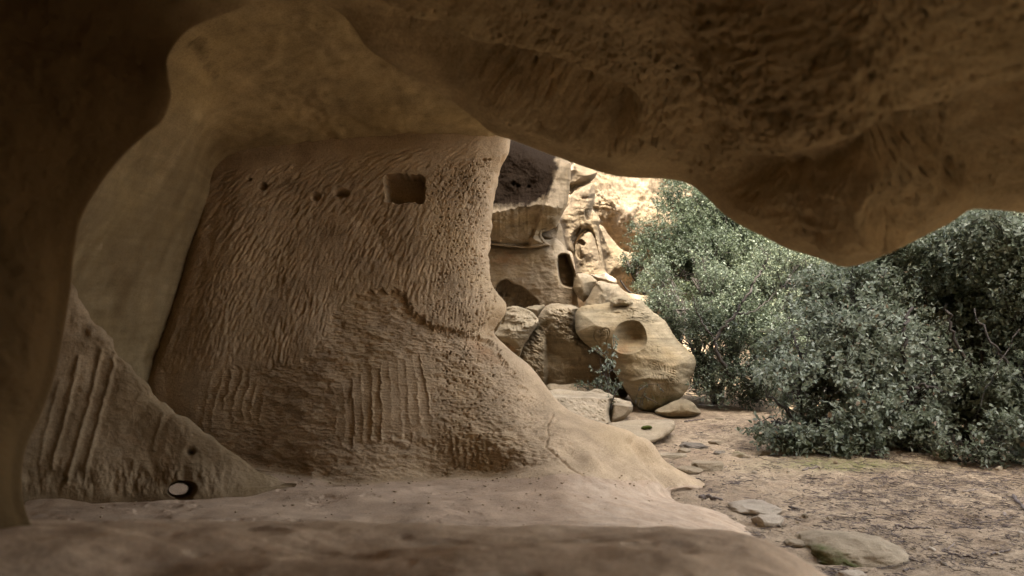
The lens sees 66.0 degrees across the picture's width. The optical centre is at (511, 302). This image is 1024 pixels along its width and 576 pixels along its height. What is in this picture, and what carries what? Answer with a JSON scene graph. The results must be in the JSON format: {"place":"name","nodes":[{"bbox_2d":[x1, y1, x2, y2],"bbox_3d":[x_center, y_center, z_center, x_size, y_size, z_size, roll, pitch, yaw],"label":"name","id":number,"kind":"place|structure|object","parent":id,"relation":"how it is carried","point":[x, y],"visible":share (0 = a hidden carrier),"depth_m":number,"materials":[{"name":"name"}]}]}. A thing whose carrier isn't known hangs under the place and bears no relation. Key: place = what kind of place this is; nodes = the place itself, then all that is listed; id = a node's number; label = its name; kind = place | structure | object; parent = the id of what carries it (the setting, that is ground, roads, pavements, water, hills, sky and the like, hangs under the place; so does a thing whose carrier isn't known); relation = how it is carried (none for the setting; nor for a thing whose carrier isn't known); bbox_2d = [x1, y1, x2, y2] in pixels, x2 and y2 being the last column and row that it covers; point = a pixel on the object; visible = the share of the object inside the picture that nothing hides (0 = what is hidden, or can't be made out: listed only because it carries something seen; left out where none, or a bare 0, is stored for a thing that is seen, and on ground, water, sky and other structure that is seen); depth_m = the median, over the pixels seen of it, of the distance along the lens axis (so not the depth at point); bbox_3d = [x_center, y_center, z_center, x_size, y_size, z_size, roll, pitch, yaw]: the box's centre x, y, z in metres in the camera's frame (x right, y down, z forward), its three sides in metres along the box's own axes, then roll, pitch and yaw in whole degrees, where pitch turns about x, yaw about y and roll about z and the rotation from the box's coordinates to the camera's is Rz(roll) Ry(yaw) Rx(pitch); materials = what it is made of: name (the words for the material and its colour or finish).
{"place":"outdoors","nodes":[
{"label":"outdoors","id":0,"kind":"place"},
{"bbox_2d":[71,0,500,382],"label":"cave vault","id":1,"kind":"object","parent":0,"point":[264,73],"visible":0.44,"depth_m":4.98,"materials":[{"name":"stone"}]},
{"bbox_2d":[24,474,755,536],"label":"cave floor","id":2,"kind":"structure","parent":0,"point":[564,505],"depth_m":4.21,"materials":[{"name":"stone"}]},
{"bbox_2d":[21,282,295,503],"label":"rock ridge","id":3,"kind":"object","parent":2,"relation":"on","point":[110,427],"visible":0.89,"depth_m":4.44,"materials":[{"name":"stone"}]},
{"bbox_2d":[100,470,702,524],"bbox_3d":[-0.551,1.116,4.319,3.356,0.251,2.130,0,0,0],"label":"rubble","id":4,"kind":"object","parent":2,"relation":"on","point":[427,496],"visible":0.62,"depth_m":4.53,"materials":[{"name":"stone"}]},
{"bbox_2d":[0,519,827,575],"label":"rock ledge","id":5,"kind":"object","parent":2,"relation":"on","point":[152,547],"visible":0.99,"depth_m":1.48,"materials":[{"name":"stone"}]},
{"bbox_2d":[148,133,704,488],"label":"carved wall","id":6,"kind":"structure","parent":2,"relation":"on","point":[337,312],"depth_m":5.60,"materials":[{"name":"stone"}]},
{"bbox_2d":[0,0,1023,529],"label":"rock arch","id":7,"kind":"object","parent":2,"relation":"on","point":[846,132],"visible":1,"depth_m":1.88,"materials":[{"name":"stone"}]},
{"bbox_2d":[559,171,793,326],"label":"gorge cliff","id":8,"kind":"structure","parent":0,"point":[619,201],"depth_m":19.50,"materials":[{"name":"beige stone"}]},
{"bbox_2d":[591,273,616,283],"bbox_3d":[1.547,-0.383,13.296,0.454,0.217,0.819,0,0,0],"label":"rock block","id":9,"kind":"object","parent":8,"relation":"attached to","point":[606,277],"visible":0.77,"depth_m":12.97,"materials":[{"name":"stone"}]},
{"bbox_2d":[599,225,637,277],"bbox_3d":[2.205,-0.988,16.195,0.940,1.205,1.493,0,0,0],"label":"rock block","id":10,"kind":"object","parent":8,"relation":"attached to","point":[610,248],"visible":0.66,"depth_m":15.63,"materials":[{"name":"beige stone"}]},
{"bbox_2d":[777,448,795,454],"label":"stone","id":11,"kind":"object","parent":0,"point":[779,453],"visible":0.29,"depth_m":7.01,"materials":[{"name":"stone"}]},
{"bbox_2d":[622,335,1023,575],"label":"ground","id":12,"kind":"structure","parent":0,"point":[738,414],"depth_m":5.65,"materials":[{"name":"brown soil"}]},
{"bbox_2d":[488,238,578,332],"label":"shelter wall","id":13,"kind":"structure","parent":12,"relation":"on","point":[527,277],"depth_m":12.62,"materials":[{"name":"stone"}]},
{"bbox_2d":[490,140,570,247],"bbox_3d":[-0.120,-1.874,12.544,2.135,2.045,2.831,0,0,0],"label":"rock shelter","id":14,"kind":"object","parent":13,"relation":"on","point":[530,202],"visible":0.52,"depth_m":11.61,"materials":[{"name":"stone"}]},
{"bbox_2d":[542,222,566,248],"bbox_3d":[0.699,-1.102,13.525,0.487,0.562,0.929,0,0,0],"label":"rock block","id":15,"kind":"object","parent":13,"relation":"on","point":[556,232],"visible":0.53,"depth_m":13.15,"materials":[{"name":"beige stone"}]},
{"bbox_2d":[567,250,575,270],"bbox_3d":[1.043,-0.695,13.985,0.196,0.439,0.397,0,0,0],"label":"rock fin","id":16,"kind":"object","parent":13,"relation":"attached to","point":[571,256],"visible":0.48,"depth_m":13.81,"materials":[{"name":"stone"}]},
{"bbox_2d":[573,273,596,301],"bbox_3d":[1.172,-0.232,12.722,0.394,0.466,1.002,0,0,0],"label":"rock block","id":17,"kind":"object","parent":13,"relation":"on","point":[583,284],"visible":0.99,"depth_m":12.36,"materials":[{"name":"stone"}]},
{"bbox_2d":[520,303,627,398],"bbox_3d":[0.837,0.721,11.000,1.632,1.414,1.436,0,0,0],"label":"boulder","id":18,"kind":"object","parent":12,"relation":"on","point":[555,349],"visible":0.68,"depth_m":10.54,"materials":[{"name":"stone"}]},
{"bbox_2d":[494,306,538,356],"bbox_3d":[0.005,0.444,10.521,0.699,0.791,1.219,0,0,0],"label":"boulder","id":19,"kind":"object","parent":18,"relation":"on","point":[516,328],"visible":0.71,"depth_m":10.14,"materials":[{"name":"stone"}]},
{"bbox_2d":[525,305,544,317],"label":"boulder","id":20,"kind":"object","parent":18,"relation":"on","point":[536,310],"visible":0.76,"depth_m":11.11,"materials":[{"name":"stone"}]},
{"bbox_2d":[549,389,612,423],"bbox_3d":[0.722,1.191,8.621,0.937,0.444,1.810,0,0,0],"label":"rock slab","id":21,"kind":"object","parent":12,"relation":"on","point":[594,406],"visible":0.51,"depth_m":8.06,"materials":[{"name":"stone"}]},
{"bbox_2d":[591,389,609,393],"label":"rock","id":22,"kind":"object","parent":21,"relation":"on","point":[598,390],"visible":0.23,"depth_m":8.90,"materials":[{"name":"stone"}]},
{"bbox_2d":[589,334,620,392],"bbox_3d":[1.110,0.740,9.311,0.400,0.728,0.270,0,0,-24],"label":"sprig","id":23,"kind":"object","parent":21,"relation":"on","point":[608,366],"visible":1,"depth_m":9.34,"materials":[{"name":"green plant"}]},
{"bbox_2d":[607,381,621,409],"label":"grass tuft","id":24,"kind":"object","parent":21,"relation":"on","point":[612,399],"visible":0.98,"depth_m":8.35,"materials":[{"name":"green plant"}]},
{"bbox_2d":[559,183,604,268],"bbox_3d":[1.318,-1.354,14.769,0.887,1.783,1.346,0,0,0],"label":"rock limb","id":25,"kind":"object","parent":12,"relation":"on","point":[579,216],"visible":0.93,"depth_m":14.26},
{"bbox_2d":[569,162,596,194],"bbox_3d":[1.365,-2.454,15.548,0.627,0.742,1.458,0,0,0],"label":"rock block","id":26,"kind":"object","parent":25,"relation":"on","point":[580,176],"visible":0.85,"depth_m":14.94,"materials":[{"name":"beige stone"}]},
{"bbox_2d":[574,230,606,288],"bbox_3d":[1.471,-0.797,14.700,0.709,1.098,1.337,0,0,0],"label":"rock block","id":27,"kind":"object","parent":25,"relation":"attached to","point":[586,258],"visible":0.57,"depth_m":14.16,"materials":[{"name":"beige stone"}]},
{"bbox_2d":[546,383,634,405],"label":"soil bank","id":28,"kind":"structure","parent":12,"relation":"on","point":[571,386],"depth_m":10.19,"materials":[{"name":"soil"}]},
{"bbox_2d":[574,375,620,397],"bbox_3d":[1.027,1.052,9.555,0.660,0.385,0.299,0,0,-12],"label":"plant","id":29,"kind":"object","parent":12,"relation":"on","point":[597,383],"visible":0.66,"depth_m":9.53,"materials":[{"name":"green plant"}]},
{"bbox_2d":[584,281,653,311],"bbox_3d":[1.656,-0.037,12.132,1.155,0.574,1.019,0,0,0],"label":"rock block","id":30,"kind":"object","parent":12,"relation":"on","point":[602,292],"visible":0.34,"depth_m":11.72,"materials":[{"name":"stone"}]},
{"bbox_2d":[610,398,632,421],"bbox_3d":[1.208,1.237,8.771,0.272,0.364,0.988,0,0,8],"label":"rock slab","id":31,"kind":"object","parent":12,"relation":"on","point":[621,410],"visible":0.83,"depth_m":8.33,"materials":[{"name":"stone"}]},
{"bbox_2d":[575,299,695,410],"bbox_3d":[1.616,0.688,10.332,1.582,1.471,1.790,0,0,0],"label":"carved boulder","id":32,"kind":"object","parent":12,"relation":"on","point":[653,350],"visible":0.93,"depth_m":9.76,"materials":[{"name":"stone"}]},
{"bbox_2d":[610,296,632,306],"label":"rock","id":33,"kind":"object","parent":32,"relation":"on","point":[618,301],"visible":0.98,"depth_m":9.93,"materials":[{"name":"stone"}]},
{"bbox_2d":[608,420,674,442],"bbox_3d":[1.260,1.275,7.774,0.841,0.183,1.039,0,0,0],"label":"flat rock","id":34,"kind":"object","parent":12,"relation":"on","point":[652,431],"visible":0.68,"depth_m":7.62,"materials":[{"name":"stone"}]},
{"bbox_2d":[635,381,663,405],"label":"dry stalks","id":35,"kind":"object","parent":12,"relation":"on","point":[639,389],"visible":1,"depth_m":9.25,"materials":[{"name":"brown plant"}]},
{"bbox_2d":[659,452,686,458],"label":"stone","id":36,"kind":"object","parent":12,"relation":"on","point":[669,455],"visible":0.84,"depth_m":6.91,"materials":[{"name":"stone"}]},
{"bbox_2d":[655,399,700,417],"bbox_3d":[2.036,1.314,9.675,0.623,0.293,0.895,0,0,0],"label":"rock","id":37,"kind":"object","parent":12,"relation":"on","point":[682,408],"visible":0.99,"depth_m":9.30,"materials":[{"name":"stone"}]},
{"bbox_2d":[676,448,690,452],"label":"stone","id":38,"kind":"object","parent":12,"relation":"on","point":[683,450],"visible":0.73,"depth_m":7.04,"materials":[{"name":"stone"}]},
{"bbox_2d":[677,466,702,474],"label":"stone","id":39,"kind":"object","parent":12,"relation":"on","point":[690,470],"visible":0.9,"depth_m":6.33,"materials":[{"name":"stone"}]},
{"bbox_2d":[679,442,707,448],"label":"stone","id":40,"kind":"object","parent":12,"relation":"on","point":[688,445],"visible":0.91,"depth_m":7.30,"materials":[{"name":"beige stone"}]},
{"bbox_2d":[685,374,728,409],"bbox_3d":[2.302,1.056,9.273,0.524,0.425,0.260,0,0,0],"label":"creeping plant","id":41,"kind":"object","parent":12,"relation":"on","point":[716,396],"visible":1,"depth_m":9.28,"materials":[{"name":"green plant"}]},
{"bbox_2d":[691,460,723,471],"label":"stone","id":42,"kind":"object","parent":12,"relation":"on","point":[709,466],"visible":0.85,"depth_m":6.42,"materials":[{"name":"stone"}]},
{"bbox_2d":[698,494,723,500],"bbox_3d":[1.357,1.334,5.366,0.174,0.058,0.044,0,0,10],"label":"stick","id":43,"kind":"object","parent":12,"relation":"on","point":[703,496],"visible":0.92,"depth_m":5.36,"materials":[{"name":"wood"}]},
{"bbox_2d":[708,440,723,444],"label":"pebble","id":44,"kind":"object","parent":12,"relation":"on","point":[716,442],"visible":0.98,"depth_m":7.44,"materials":[{"name":"stone"}]},
{"bbox_2d":[612,179,821,352],"bbox_3d":[3.708,-0.808,14.309,3.855,3.717,3.093,0,0,0],"label":"shrub","id":45,"kind":"object","parent":12,"relation":"on","point":[728,240],"visible":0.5,"depth_m":13.94,"materials":[{"name":"green plant"}]},
{"bbox_2d":[714,450,724,454],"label":"pebble","id":46,"kind":"object","parent":12,"relation":"on","point":[718,452],"visible":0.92,"depth_m":6.95,"materials":[{"name":"grey stone"}]},
{"bbox_2d":[634,239,832,410],"bbox_3d":[3.272,0.188,10.916,2.942,2.449,2.907,0,0,0],"label":"shrub","id":47,"kind":"object","parent":12,"relation":"on","point":[728,317],"visible":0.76,"depth_m":10.51,"materials":[{"name":"green plant"}]},
{"bbox_2d":[731,451,750,457],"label":"stone","id":48,"kind":"object","parent":12,"relation":"on","point":[738,454],"visible":0.69,"depth_m":6.86,"materials":[{"name":"stone"}]},
{"bbox_2d":[727,499,781,515],"bbox_3d":[1.576,1.337,5.104,0.332,0.056,0.294,0,0,0],"label":"stone","id":49,"kind":"object","parent":12,"relation":"on","point":[753,507],"visible":0.88,"depth_m":5.06,"materials":[{"name":"beige stone"}]},
{"bbox_2d":[755,450,770,455],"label":"stone","id":50,"kind":"object","parent":12,"relation":"on","point":[761,453],"visible":0.91,"depth_m":7.04,"materials":[{"name":"stone"}]},
{"bbox_2d":[751,514,783,527],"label":"stone","id":51,"kind":"object","parent":12,"relation":"on","point":[766,520],"visible":0.92,"depth_m":4.77,"materials":[{"name":"beige stone"}]},
{"bbox_2d":[784,539,804,547],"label":"stone","id":52,"kind":"object","parent":12,"relation":"on","point":[797,543],"visible":1,"depth_m":4.41,"materials":[{"name":"stone"}]},
{"bbox_2d":[802,466,819,470],"bbox_3d":[2.410,1.342,6.357,0.226,0.029,0.032,0,0,-31],"label":"stick","id":53,"kind":"object","parent":12,"relation":"on","point":[807,468],"visible":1,"depth_m":6.35,"materials":[{"name":"wood"}]},
{"bbox_2d":[653,417,1023,571],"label":"leaf litter","id":54,"kind":"object","parent":12,"relation":"on","point":[884,505],"visible":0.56,"depth_m":5.40,"materials":[{"name":"brown plant"}]},
{"bbox_2d":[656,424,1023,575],"bbox_3d":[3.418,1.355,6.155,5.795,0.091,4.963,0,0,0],"label":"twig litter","id":55,"kind":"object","parent":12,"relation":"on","point":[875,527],"visible":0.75,"depth_m":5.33,"materials":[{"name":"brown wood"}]},
{"bbox_2d":[759,243,928,407],"bbox_3d":[5.309,-0.122,11.163,3.690,3.110,4.201,0,0,0],"label":"shrub","id":56,"kind":"object","parent":12,"relation":"on","point":[804,302],"visible":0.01,"depth_m":11.79,"materials":[{"name":"green plant"}]},
{"bbox_2d":[835,569,866,575],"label":"stone","id":57,"kind":"object","parent":12,"relation":"on","point":[849,572],"visible":1,"depth_m":3.93,"materials":[{"name":"beige stone"}]},
{"bbox_2d":[795,530,909,568],"bbox_3d":[1.902,1.407,4.387,0.578,0.214,0.624,0,0,0],"label":"stone","id":58,"kind":"object","parent":12,"relation":"on","point":[854,549],"visible":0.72,"depth_m":4.23,"materials":[{"name":"stone"}]},
{"bbox_2d":[735,260,983,458],"bbox_3d":[3.225,0.472,7.595,2.343,1.955,1.844,0,0,0],"label":"shrub","id":59,"kind":"object","parent":12,"relation":"on","point":[852,359],"visible":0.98,"depth_m":7.21,"materials":[{"name":"green plant"}]},
{"bbox_2d":[859,430,890,459],"bbox_3d":[3.138,1.247,6.844,0.289,0.276,0.288,0,0,0],"label":"shrub","id":60,"kind":"object","parent":12,"relation":"on","point":[875,450],"visible":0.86,"depth_m":6.83,"materials":[{"name":"green plant"}]},
{"bbox_2d":[894,524,929,528],"bbox_3d":[2.429,1.365,4.767,0.213,0.028,0.037,0,0,11],"label":"stick","id":61,"kind":"object","parent":12,"relation":"on","point":[907,527],"visible":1,"depth_m":4.76,"materials":[{"name":"brown wood"}]},
{"bbox_2d":[827,209,1023,448],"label":"shrub","id":62,"kind":"object","parent":12,"relation":"on","point":[969,264],"visible":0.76,"depth_m":7.27,"materials":[{"name":"green plant"}]},
{"bbox_2d":[945,550,977,557],"bbox_3d":[2.412,1.361,4.244,0.023,0.021,0.169,0,0,-42],"label":"stick","id":63,"kind":"object","parent":12,"relation":"on","point":[960,555],"visible":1,"depth_m":4.24,"materials":[{"name":"wood"}]},
{"bbox_2d":[902,402,1023,469],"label":"shrub","id":64,"kind":"object","parent":12,"relation":"on","point":[986,453],"visible":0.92,"depth_m":6.53,"materials":[{"name":"green plant"}]},
{"bbox_2d":[962,488,991,491],"bbox_3d":[3.352,1.347,5.666,0.313,0.026,0.026,0,0,-22],"label":"stick","id":65,"kind":"object","parent":12,"relation":"on","point":[975,489],"visible":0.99,"depth_m":5.64,"materials":[{"name":"brown wood"}]},
{"bbox_2d":[990,549,1009,554],"bbox_3d":[2.657,1.359,4.289,0.190,0.024,0.024,0,0,-29],"label":"stick","id":66,"kind":"object","parent":12,"relation":"on","point":[994,552],"visible":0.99,"depth_m":4.28,"materials":[{"name":"wood"}]},
{"bbox_2d":[1011,494,1023,509],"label":"stick","id":67,"kind":"object","parent":12,"relation":"on","point":[1014,496],"visible":1,"depth_m":5.36,"materials":[{"name":"wood"}]},
{"bbox_2d":[1017,531,1023,536],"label":"stone","id":68,"kind":"object","parent":12,"relation":"on","point":[1020,533],"visible":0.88,"depth_m":4.55,"materials":[{"name":"beige stone"}]}
]}

